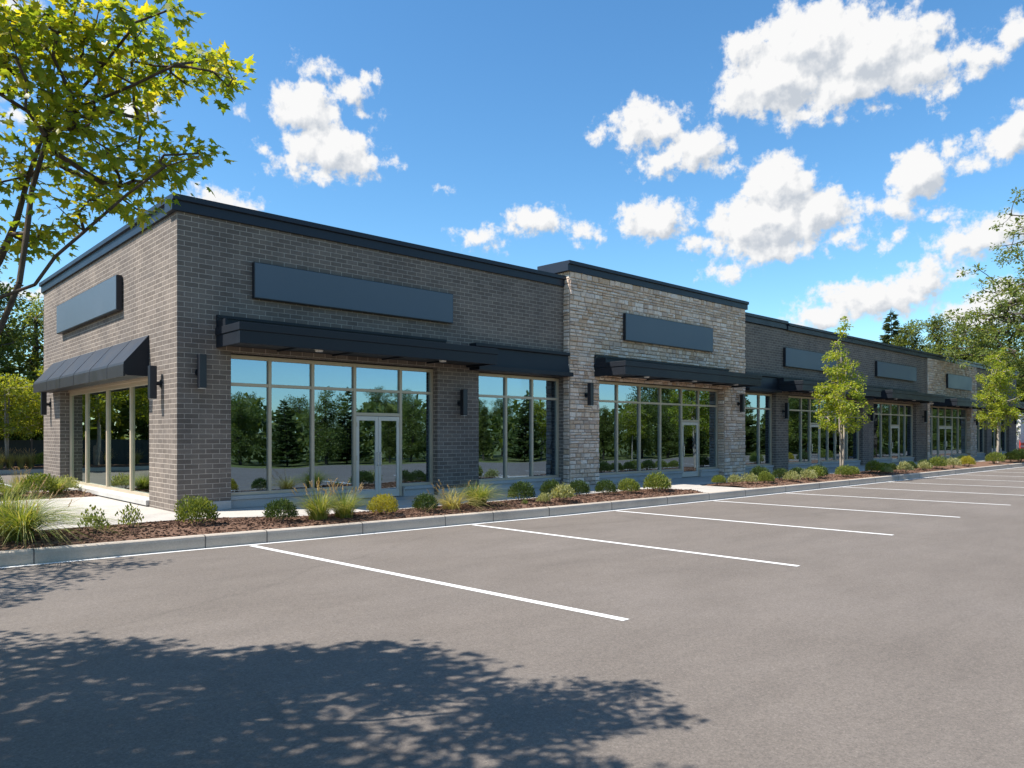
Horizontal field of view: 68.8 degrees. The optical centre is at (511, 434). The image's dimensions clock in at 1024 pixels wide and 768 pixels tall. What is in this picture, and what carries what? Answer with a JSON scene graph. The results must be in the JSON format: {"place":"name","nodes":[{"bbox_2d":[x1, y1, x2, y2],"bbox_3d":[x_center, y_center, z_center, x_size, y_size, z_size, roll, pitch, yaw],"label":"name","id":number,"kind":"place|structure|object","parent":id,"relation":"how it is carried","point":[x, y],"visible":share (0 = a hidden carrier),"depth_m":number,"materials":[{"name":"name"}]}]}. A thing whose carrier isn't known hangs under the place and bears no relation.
{"place":"outdoors","nodes":[
{"label":"outdoors","id":0,"kind":"place"},
{"bbox_2d":[0,466,43,469],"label":"mulch bed","id":1,"kind":"object","parent":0,"point":[35,467],"visible":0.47,"depth_m":36.00,"materials":[{"name":"wood"}]},
{"bbox_2d":[0,448,16,467],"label":"grass clump","id":2,"kind":"object","parent":1,"relation":"on","point":[10,462],"visible":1,"depth_m":35.65,"materials":[{"name":"plant"}]},
{"bbox_2d":[11,450,27,467],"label":"grass clump","id":3,"kind":"object","parent":1,"relation":"on","point":[20,460],"visible":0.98,"depth_m":35.88,"materials":[{"name":"plant"}]},
{"bbox_2d":[24,448,37,466],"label":"grass clump","id":4,"kind":"object","parent":1,"relation":"on","point":[29,460],"visible":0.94,"depth_m":36.23,"materials":[{"name":"plant"}]},
{"bbox_2d":[32,452,43,465],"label":"green shrub","id":5,"kind":"object","parent":1,"relation":"on","point":[40,456],"visible":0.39,"depth_m":36.45,"materials":[{"name":"green plant"}]},
{"bbox_2d":[2,456,1003,530],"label":"sidewalk","id":6,"kind":"structure","parent":0,"point":[152,514],"depth_m":17.55,"materials":[{"name":"concrete"}]},
{"bbox_2d":[0,488,705,550],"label":"mulch bed","id":7,"kind":"object","parent":6,"relation":"on","point":[161,529],"visible":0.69,"depth_m":13.54,"materials":[{"name":"brown wood"}]},
{"bbox_2d":[0,478,129,540],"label":"grass clump","id":8,"kind":"object","parent":7,"relation":"on","point":[1,498],"visible":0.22,"depth_m":12.16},
{"bbox_2d":[0,477,142,548],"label":"grass clump","id":9,"kind":"object","parent":7,"relation":"on","point":[18,522],"visible":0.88,"depth_m":11.19,"materials":[{"name":"plant"}]},
{"bbox_2d":[77,504,110,533],"bbox_3d":[-6.817,1.415,12.157,0.470,0.576,0.463,0,0,24],"label":"seedling plant","id":10,"kind":"object","parent":7,"relation":"on","point":[90,521],"visible":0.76,"depth_m":12.15,"materials":[{"name":"green plant"}]},
{"bbox_2d":[115,503,143,527],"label":"seedling plant","id":11,"kind":"object","parent":7,"relation":"on","point":[133,518],"visible":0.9,"depth_m":12.79,"materials":[{"name":"green plant"}]},
{"bbox_2d":[174,495,220,524],"bbox_3d":[-5.548,1.377,13.191,0.771,0.650,0.756,0,0,-30],"label":"green shrub","id":12,"kind":"object","parent":7,"relation":"on","point":[201,506],"visible":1,"depth_m":13.04,"materials":[{"name":"green plant"}]},
{"bbox_2d":[262,498,298,520],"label":"boxwood shrub","id":13,"kind":"object","parent":7,"relation":"on","point":[285,510],"visible":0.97,"depth_m":13.67,"materials":[{"name":"green plant"}]},
{"bbox_2d":[279,477,365,519],"bbox_3d":[-3.658,1.219,14.116,2.180,0.852,2.051,0,0,-13],"label":"grass clump","id":14,"kind":"object","parent":7,"relation":"on","point":[319,513],"visible":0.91,"depth_m":14.04,"materials":[{"name":"plant"}]},
{"bbox_2d":[312,479,379,518],"bbox_3d":[-3.238,1.245,14.400,2.077,0.800,2.002,0,0,5],"label":"grass clump","id":15,"kind":"object","parent":7,"relation":"on","point":[343,512],"visible":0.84,"depth_m":14.38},
{"bbox_2d":[366,493,399,514],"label":"golden shrub","id":16,"kind":"object","parent":7,"relation":"on","point":[384,501],"visible":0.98,"depth_m":14.79,"materials":[{"name":"yellow plant"}]},
{"bbox_2d":[411,492,437,510],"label":"boxwood shrub","id":17,"kind":"object","parent":7,"relation":"on","point":[423,498],"visible":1,"depth_m":15.45,"materials":[{"name":"green plant"}]},
{"bbox_2d":[402,480,506,510],"bbox_3d":[-1.302,1.300,16.177,2.766,0.691,2.821,0,0,-13],"label":"grass clump","id":18,"kind":"object","parent":7,"relation":"on","point":[449,505],"visible":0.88,"depth_m":16.01,"materials":[{"name":"plant"}]},
{"bbox_2d":[438,479,515,505],"bbox_3d":[-0.789,1.284,16.744,2.582,0.722,2.448,0,0,4],"label":"grass clump","id":19,"kind":"object","parent":7,"relation":"on","point":[482,494],"visible":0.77,"depth_m":16.60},
{"bbox_2d":[507,481,535,501],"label":"boxwood shrub","id":20,"kind":"object","parent":7,"relation":"on","point":[525,488],"visible":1,"depth_m":17.82,"materials":[{"name":"green plant"}]},
{"bbox_2d":[535,492,551,501],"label":"variegated shrub","id":21,"kind":"object","parent":7,"relation":"on","point":[545,497],"visible":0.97,"depth_m":17.47,"materials":[{"name":"green plant"}]},
{"bbox_2d":[539,478,558,495],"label":"boxwood shrub","id":22,"kind":"object","parent":7,"relation":"on","point":[546,486],"visible":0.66,"depth_m":19.00,"materials":[{"name":"green plant"}]},
{"bbox_2d":[550,481,576,501],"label":"variegated shrub","id":23,"kind":"object","parent":7,"relation":"on","point":[562,490],"visible":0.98,"depth_m":17.80,"materials":[{"name":"green plant"}]},
{"bbox_2d":[569,480,590,494],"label":"boxwood shrub","id":24,"kind":"object","parent":7,"relation":"on","point":[583,488],"visible":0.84,"depth_m":19.30,"materials":[{"name":"green plant"}]},
{"bbox_2d":[594,479,617,494],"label":"boxwood shrub","id":25,"kind":"object","parent":7,"relation":"on","point":[601,485],"visible":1,"depth_m":19.68,"materials":[{"name":"green plant"}]},
{"bbox_2d":[617,478,640,493],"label":"green shrub","id":26,"kind":"object","parent":7,"relation":"on","point":[623,484],"visible":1,"depth_m":20.18,"materials":[{"name":"green plant"}]},
{"bbox_2d":[642,471,669,490],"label":"green shrub","id":27,"kind":"object","parent":7,"relation":"on","point":[649,480],"visible":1,"depth_m":20.78,"materials":[{"name":"green plant"}]},
{"bbox_2d":[33,194,1023,512],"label":"retail building","id":28,"kind":"structure","parent":6,"relation":"on","point":[287,400],"depth_m":20.77,"materials":[{"name":"grey brick"}]},
{"bbox_2d":[41,393,50,414],"bbox_3d":[-15.009,-0.976,24.057,0.260,0.728,0.170,0,0,-43],"label":"wall lamp","id":29,"kind":"object","parent":28,"relation":"attached to","point":[44,404],"visible":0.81,"depth_m":23.97,"materials":[{"name":"metal"}]},
{"bbox_2d":[57,275,121,334],"bbox_3d":[-11.773,-3.490,20.647,0.138,0.860,6.200,0,0,-43],"label":"sign panel","id":30,"kind":"object","parent":28,"relation":"attached to","point":[103,299],"visible":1,"depth_m":19.96,"materials":[{"name":"metal"}]},
{"bbox_2d":[68,377,148,496],"bbox_3d":[-10.927,0.071,20.295,0.140,2.858,8.470,0,0,-43],"label":"window","id":31,"kind":"structure","parent":28,"relation":"in","point":[109,423],"depth_m":20.16,"materials":[{"name":"glass"}]},
{"bbox_2d":[148,365,162,398],"bbox_3d":[-7.793,-1.126,16.319,0.260,0.728,0.170,0,0,-43],"label":"wall lamp","id":32,"kind":"object","parent":28,"relation":"attached to","point":[153,382],"visible":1,"depth_m":16.23,"materials":[{"name":"metal"}]},
{"bbox_2d":[195,354,206,388],"bbox_3d":[-6.619,-1.336,15.910,0.170,0.728,0.260,0,0,-43],"label":"wall lamp","id":33,"kind":"object","parent":28,"relation":"attached to","point":[201,372],"visible":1,"depth_m":15.82,"materials":[{"name":"metal"}]},
{"bbox_2d":[231,355,432,498],"bbox_3d":[-4.285,-0.070,18.613,5.700,3.420,0.110,0,0,-43],"label":"window","id":34,"kind":"structure","parent":28,"relation":"in","point":[293,421],"depth_m":18.14,"materials":[{"name":"glass"}]},
{"bbox_2d":[252,262,452,323],"bbox_3d":[-3.724,-3.455,18.679,5.670,0.810,0.118,0,0,-43],"label":"sign panel","id":35,"kind":"object","parent":28,"relation":"attached to","point":[271,282],"visible":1,"depth_m":18.31,"materials":[{"name":"metal"}]},
{"bbox_2d":[356,416,378,498],"bbox_3d":[-3.698,0.585,19.101,0.657,2.090,0.158,0,0,-43],"label":"door","id":36,"kind":"structure","parent":28,"relation":"in","point":[367,454],"depth_m":19.13,"materials":[{"name":"glass"}]},
{"bbox_2d":[378,416,399,496],"bbox_3d":[-3.211,0.585,19.554,0.657,2.090,0.158,0,0,-43],"label":"door","id":37,"kind":"structure","parent":28,"relation":"in","point":[388,427],"depth_m":19.56,"materials":[{"name":"glass"}]},
{"bbox_2d":[457,389,466,415],"bbox_3d":[-1.375,-0.876,20.800,0.170,0.728,0.260,0,0,-43],"label":"wall lamp","id":38,"kind":"object","parent":28,"relation":"attached to","point":[462,402],"visible":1,"depth_m":20.70,"materials":[{"name":"metal"}]},
{"bbox_2d":[479,373,558,481],"bbox_3d":[0.169,-0.200,22.766,3.540,3.160,0.110,0,0,-43],"label":"window","id":39,"kind":"structure","parent":28,"relation":"in","point":[519,415],"depth_m":22.77,"materials":[{"name":"glass"}]},
{"bbox_2d":[585,383,593,405],"bbox_3d":[2.479,-1.276,23.998,0.170,0.728,0.260,0,0,-43],"label":"wall lamp","id":40,"kind":"object","parent":28,"relation":"attached to","point":[589,394],"visible":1,"depth_m":23.91,"materials":[{"name":"metal"}]},
{"bbox_2d":[599,381,717,475],"bbox_3d":[5.437,-0.070,27.432,7.650,3.420,0.110,0,0,-43],"label":"window","id":41,"kind":"structure","parent":28,"relation":"in","point":[640,425],"depth_m":27.08,"materials":[{"name":"glass"}]},
{"bbox_2d":[623,313,712,351],"bbox_3d":[5.780,-3.640,27.145,5.400,0.920,0.118,0,0,-43],"label":"sign panel","id":42,"kind":"object","parent":28,"relation":"attached to","point":[647,330],"visible":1,"depth_m":26.85,"materials":[{"name":"metal"}]},
{"bbox_2d":[682,422,697,476],"bbox_3d":[6.839,0.585,28.680,1.075,2.090,0.158,0,0,-43],"label":"door","id":43,"kind":"structure","parent":28,"relation":"in","point":[689,430],"depth_m":28.68,"materials":[{"name":"glass"}]},
{"bbox_2d":[737,394,744,411],"bbox_3d":[9.303,-1.256,30.361,0.170,0.728,0.260,0,0,-43],"label":"wall lamp","id":44,"kind":"object","parent":28,"relation":"attached to","point":[742,403],"visible":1,"depth_m":30.26,"materials":[{"name":"metal"}]},
{"bbox_2d":[745,392,771,466],"bbox_3d":[10.583,-0.200,32.478,2.660,3.160,0.110,0,0,-43],"label":"window","id":45,"kind":"structure","parent":28,"relation":"in","point":[758,406],"depth_m":32.59,"materials":[{"name":"glass"}]},
{"bbox_2d":[783,347,836,371],"bbox_3d":[14.183,-3.475,35.378,5.320,0.850,0.118,0,0,-43],"label":"sign panel","id":46,"kind":"object","parent":28,"relation":"attached to","point":[800,359],"visible":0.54,"depth_m":34.75,"materials":[{"name":"metal"}]},
{"bbox_2d":[811,425,819,465],"bbox_3d":[14.702,0.585,36.259,0.975,2.090,0.158,0,0,-43],"label":"door","id":47,"kind":"structure","parent":28,"relation":"in","point":[815,432],"depth_m":36.33,"materials":[{"name":"glass"}]},
{"bbox_2d":[788,396,858,466],"bbox_3d":[15.407,-0.070,36.976,8.250,3.420,0.110,0,0,-43],"label":"window","id":48,"kind":"structure","parent":28,"relation":"in","point":[802,411],"depth_m":35.90,"materials":[{"name":"glass"}]},
{"bbox_2d":[874,402,912,461],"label":"window","id":49,"kind":"structure","parent":28,"relation":"in","point":[886,415],"depth_m":42.74,"materials":[{"name":"glass"}]},
{"bbox_2d":[891,426,898,462],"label":"door","id":50,"kind":"structure","parent":28,"relation":"in","point":[894,429],"depth_m":43.24,"materials":[{"name":"glass"}]},
{"bbox_2d":[875,361,916,381],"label":"sign panel","id":51,"kind":"object","parent":28,"relation":"attached to","point":[894,371],"visible":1,"depth_m":42.32,"materials":[{"name":"metal"}]},
{"bbox_2d":[939,427,946,458],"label":"door","id":52,"kind":"structure","parent":28,"relation":"in","point":[941,429],"depth_m":48.62,"materials":[{"name":"glass"}]},
{"bbox_2d":[930,406,966,458],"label":"window","id":53,"kind":"structure","parent":28,"relation":"in","point":[956,418],"depth_m":49.77,"materials":[{"name":"glass"}]},
{"bbox_2d":[946,427,951,458],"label":"door","id":54,"kind":"structure","parent":28,"relation":"in","point":[948,429],"depth_m":49.50,"materials":[{"name":"glass"}]},
{"bbox_2d":[946,374,971,390],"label":"sign panel","id":55,"kind":"object","parent":28,"relation":"attached to","point":[958,382],"visible":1,"depth_m":49.52,"materials":[{"name":"metal"}]},
{"bbox_2d":[977,409,983,452],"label":"window","id":56,"kind":"structure","parent":28,"relation":"in","point":[980,432],"depth_m":54.42,"materials":[{"name":"glass"}]},
{"bbox_2d":[992,413,1005,452],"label":"window","id":57,"kind":"structure","parent":28,"relation":"in","point":[1002,448],"depth_m":57.69,"materials":[{"name":"glass"}]},
{"bbox_2d":[703,459,1023,487],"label":"mulch bed","id":58,"kind":"object","parent":6,"relation":"on","point":[829,477],"visible":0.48,"depth_m":28.63,"materials":[{"name":"brown wood"}]},
{"bbox_2d":[711,474,726,485],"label":"green shrub","id":59,"kind":"object","parent":58,"relation":"on","point":[719,478],"visible":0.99,"depth_m":24.00,"materials":[{"name":"green plant"}]},
{"bbox_2d":[740,472,758,483],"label":"variegated shrub","id":60,"kind":"object","parent":58,"relation":"on","point":[747,477],"visible":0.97,"depth_m":24.16,"materials":[{"name":"green plant"}]},
{"bbox_2d":[749,466,770,477],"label":"boxwood shrub","id":61,"kind":"object","parent":58,"relation":"on","point":[756,470],"visible":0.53,"depth_m":25.38,"materials":[{"name":"green plant"}]},
{"bbox_2d":[757,471,774,482],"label":"green shrub","id":62,"kind":"object","parent":58,"relation":"on","point":[766,476],"visible":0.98,"depth_m":24.46,"materials":[{"name":"green plant"}]},
{"bbox_2d":[771,468,788,479],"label":"boxwood shrub","id":63,"kind":"object","parent":58,"relation":"on","point":[779,473],"visible":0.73,"depth_m":25.99,"materials":[{"name":"green plant"}]},
{"bbox_2d":[783,470,800,481],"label":"variegated shrub","id":64,"kind":"object","parent":58,"relation":"on","point":[793,475],"visible":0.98,"depth_m":25.33,"materials":[{"name":"green plant"}]},
{"bbox_2d":[800,469,817,480],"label":"variegated shrub","id":65,"kind":"object","parent":58,"relation":"on","point":[809,473],"visible":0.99,"depth_m":26.09,"materials":[{"name":"green plant"}]},
{"bbox_2d":[811,316,873,465],"bbox_3d":[13.260,-1.471,30.064,2.641,6.588,2.460,0,0,-43],"label":"sapling tree","id":66,"kind":"object","parent":58,"relation":"on","point":[847,414],"visible":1,"depth_m":29.95,"materials":[{"name":"green plant"}]},
{"bbox_2d":[834,464,852,476],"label":"green shrub","id":67,"kind":"object","parent":58,"relation":"on","point":[841,469],"visible":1,"depth_m":28.28,"materials":[{"name":"green plant"}]},
{"bbox_2d":[864,460,884,473],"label":"green shrub","id":68,"kind":"object","parent":58,"relation":"on","point":[875,466],"visible":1,"depth_m":30.50,"materials":[{"name":"green plant"}]},
{"bbox_2d":[896,461,914,471],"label":"variegated shrub","id":69,"kind":"object","parent":58,"relation":"on","point":[906,465],"visible":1,"depth_m":31.72,"materials":[{"name":"green plant"}]},
{"bbox_2d":[929,455,947,468],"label":"green shrub","id":70,"kind":"object","parent":58,"relation":"on","point":[937,460],"visible":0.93,"depth_m":34.68,"materials":[{"name":"green plant"}]},
{"bbox_2d":[960,455,975,466],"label":"golden shrub","id":71,"kind":"object","parent":58,"relation":"on","point":[967,459],"visible":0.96,"depth_m":37.24,"materials":[{"name":"yellow plant"}]},
{"bbox_2d":[984,451,1005,463],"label":"green shrub","id":72,"kind":"object","parent":58,"relation":"on","point":[993,458],"visible":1,"depth_m":40.69,"materials":[{"name":"green plant"}]},
{"bbox_2d":[972,348,1023,462],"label":"sapling tree","id":73,"kind":"object","parent":58,"relation":"on","point":[998,379],"visible":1,"depth_m":42.33,"materials":[{"name":"green plant"}]},
{"bbox_2d":[1003,451,1020,461],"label":"green shrub","id":74,"kind":"object","parent":58,"relation":"on","point":[1012,455],"visible":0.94,"depth_m":42.88,"materials":[{"name":"green plant"}]},
{"bbox_2d":[0,462,1023,767],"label":"parking lot","id":75,"kind":"structure","parent":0,"point":[852,646],"depth_m":6.58,"materials":[{"name":"asphalt"}]},
{"bbox_2d":[0,469,43,473],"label":"kerb","id":76,"kind":"structure","parent":75,"relation":"on","point":[23,471],"depth_m":35.40,"materials":[{"name":"concrete"}]},
{"bbox_2d":[252,545,627,620],"bbox_3d":[-1.588,1.846,9.913,7.379,0.001,0.110,0,0,42],"label":"bay stripe","id":77,"kind":"object","parent":75,"relation":"on","point":[509,596],"visible":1,"depth_m":9.00,"materials":[{"name":"paint"}]},
{"bbox_2d":[0,467,1018,567],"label":"edge line","id":78,"kind":"object","parent":75,"relation":"on","point":[417,529],"visible":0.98,"depth_m":14.04,"materials":[{"name":"paint"}]},
{"bbox_2d":[0,463,1023,566],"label":"kerb","id":79,"kind":"structure","parent":75,"relation":"on","point":[17,557],"depth_m":14.02,"materials":[{"name":"concrete"}]},
{"bbox_2d":[31,465,1011,563],"bbox_3d":[17.970,1.744,32.641,70.933,0.213,0.861,0,0,-42],"label":"kerb joint","id":80,"kind":"object","parent":79,"relation":"on","point":[490,511],"visible":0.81,"depth_m":15.04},
{"bbox_2d":[476,525,800,565],"bbox_3d":[1.612,1.846,12.860,6.781,0.001,0.110,0,0,45],"label":"bay stripe","id":81,"kind":"object","parent":75,"relation":"on","point":[647,546],"visible":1,"depth_m":12.18,"materials":[{"name":"paint"}]},
{"bbox_2d":[621,511,891,534],"bbox_3d":[4.749,1.846,15.854,6.226,0.001,0.110,0,0,44],"label":"bay stripe","id":82,"kind":"object","parent":75,"relation":"on","point":[761,523],"visible":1,"depth_m":15.45,"materials":[{"name":"paint"}]},
{"bbox_2d":[722,501,952,516],"bbox_3d":[7.779,1.846,18.674,6.004,0.001,0.110,0,0,43],"label":"bay stripe","id":83,"kind":"object","parent":75,"relation":"on","point":[841,509],"visible":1,"depth_m":18.33,"materials":[{"name":"paint"}]},
{"bbox_2d":[905,186,1023,406],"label":"broadleaf tree","id":84,"kind":"object","parent":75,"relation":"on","point":[999,332],"visible":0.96,"depth_m":46.49,"materials":[{"name":"green plant"}]},
{"bbox_2d":[1016,412,1023,449],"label":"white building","id":85,"kind":"structure","parent":75,"relation":"on","point":[1020,426],"depth_m":69.34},
{"bbox_2d":[0,0,1023,400],"label":"sky","id":86,"kind":"structure","parent":0,"point":[808,163],"materials":[{"name":"blue"}]},
{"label":"kerb","id":87,"kind":"structure","parent":0,"visible":0},
{"bbox_2d":[1,490,97,500],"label":"mulch bed","id":88,"kind":"object","parent":87,"relation":"in","point":[71,493],"visible":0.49,"depth_m":19.89,"materials":[{"name":"brown wood"}]},
{"bbox_2d":[0,478,51,497],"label":"grass clump","id":89,"kind":"object","parent":88,"relation":"on","point":[4,489],"visible":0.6,"depth_m":18.98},
{"bbox_2d":[18,472,58,495],"bbox_3d":[-12.405,1.348,19.565,0.953,0.742,0.903,0,0,7],"label":"green shrub","id":90,"kind":"object","parent":88,"relation":"on","point":[40,477],"visible":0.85,"depth_m":19.45,"materials":[{"name":"green plant"}]},
{"bbox_2d":[37,476,94,493],"bbox_3d":[-12.312,1.339,20.202,2.259,0.622,2.142,0,0,23],"label":"grass clump","id":91,"kind":"object","parent":88,"relation":"on","point":[64,486],"visible":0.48,"depth_m":20.14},
{"bbox_2d":[55,474,81,491],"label":"variegated shrub","id":92,"kind":"object","parent":88,"relation":"on","point":[68,481],"visible":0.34,"depth_m":20.94,"materials":[{"name":"green plant"}]},
{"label":"kerb","id":93,"kind":"structure","parent":0,"visible":0},
{"label":"mulch bed","id":94,"kind":"structure","parent":93,"relation":"in","visible":0},
{"bbox_2d":[0,0,256,332],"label":"maple tree","id":95,"kind":"object","parent":94,"relation":"on","point":[39,42],"visible":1,"depth_m":4.02,"materials":[{"name":"green plant"}]},
{"label":"ground","id":96,"kind":"structure","parent":0,"visible":0},
{"bbox_2d":[0,373,40,467],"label":"young tree","id":97,"kind":"object","parent":96,"relation":"on","point":[6,426],"visible":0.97,"depth_m":35.72,"materials":[{"name":"green plant"}]},
{"bbox_2d":[0,240,42,420],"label":"broadleaf tree","id":98,"kind":"object","parent":96,"relation":"on","point":[6,338],"visible":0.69,"depth_m":42.43,"materials":[{"name":"green plant"}]},
{"bbox_2d":[0,439,43,466],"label":"screen fence","id":99,"kind":"object","parent":96,"relation":"on","point":[37,446],"visible":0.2,"depth_m":37.80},
{"bbox_2d":[0,292,43,439],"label":"broadleaf tree","id":100,"kind":"object","parent":96,"relation":"on","point":[29,365],"visible":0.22,"depth_m":45.84,"materials":[{"name":"green plant"}]},
{"bbox_2d":[0,354,43,439],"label":"woods","id":101,"kind":"object","parent":96,"relation":"on","point":[19,359],"visible":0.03,"depth_m":44.78,"materials":[{"name":"green plant"}]},
{"bbox_2d":[10,366,43,436],"bbox_3d":[-23.480,-0.731,37.482,3.528,5.624,3.418,0,0,-1],"label":"young tree","id":102,"kind":"object","parent":96,"relation":"on","point":[25,388],"visible":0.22,"depth_m":37.14,"materials":[{"name":"green plant"}]},
{"bbox_2d":[878,311,904,344],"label":"spruce tree","id":103,"kind":"object","parent":96,"relation":"on","point":[888,327],"visible":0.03,"depth_m":81.58,"materials":[{"name":"green plant"}]},
{"bbox_2d":[888,333,910,346],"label":"broadleaf tree","id":104,"kind":"object","parent":96,"relation":"on","point":[897,342],"visible":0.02,"depth_m":78.83,"materials":[{"name":"green plant"}]},
{"bbox_2d":[898,319,930,351],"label":"broadleaf tree","id":105,"kind":"object","parent":96,"relation":"on","point":[913,343],"visible":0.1,"depth_m":77.15,"materials":[{"name":"green plant"}]},
{"bbox_2d":[921,313,950,354],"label":"broadleaf tree","id":106,"kind":"object","parent":96,"relation":"on","point":[939,322],"visible":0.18,"depth_m":76.77,"materials":[{"name":"green plant"}]},
{"bbox_2d":[937,318,972,360],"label":"broadleaf tree","id":107,"kind":"object","parent":96,"relation":"on","point":[954,329],"visible":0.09,"depth_m":74.91,"materials":[{"name":"green plant"}]},
{"bbox_2d":[965,323,993,362],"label":"broadleaf tree","id":108,"kind":"object","parent":96,"relation":"on","point":[981,335],"visible":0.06,"depth_m":74.03,"materials":[{"name":"green plant"}]},
{"bbox_2d":[966,336,1023,412],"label":"broadleaf tree","id":109,"kind":"object","parent":96,"relation":"on","point":[1018,385],"visible":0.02,"depth_m":79.06,"materials":[{"name":"green plant"}]},
{"bbox_2d":[970,347,1023,434],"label":"broadleaf tree","id":110,"kind":"object","parent":96,"relation":"on","point":[982,361],"visible":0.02,"depth_m":70.06,"materials":[{"name":"green plant"}]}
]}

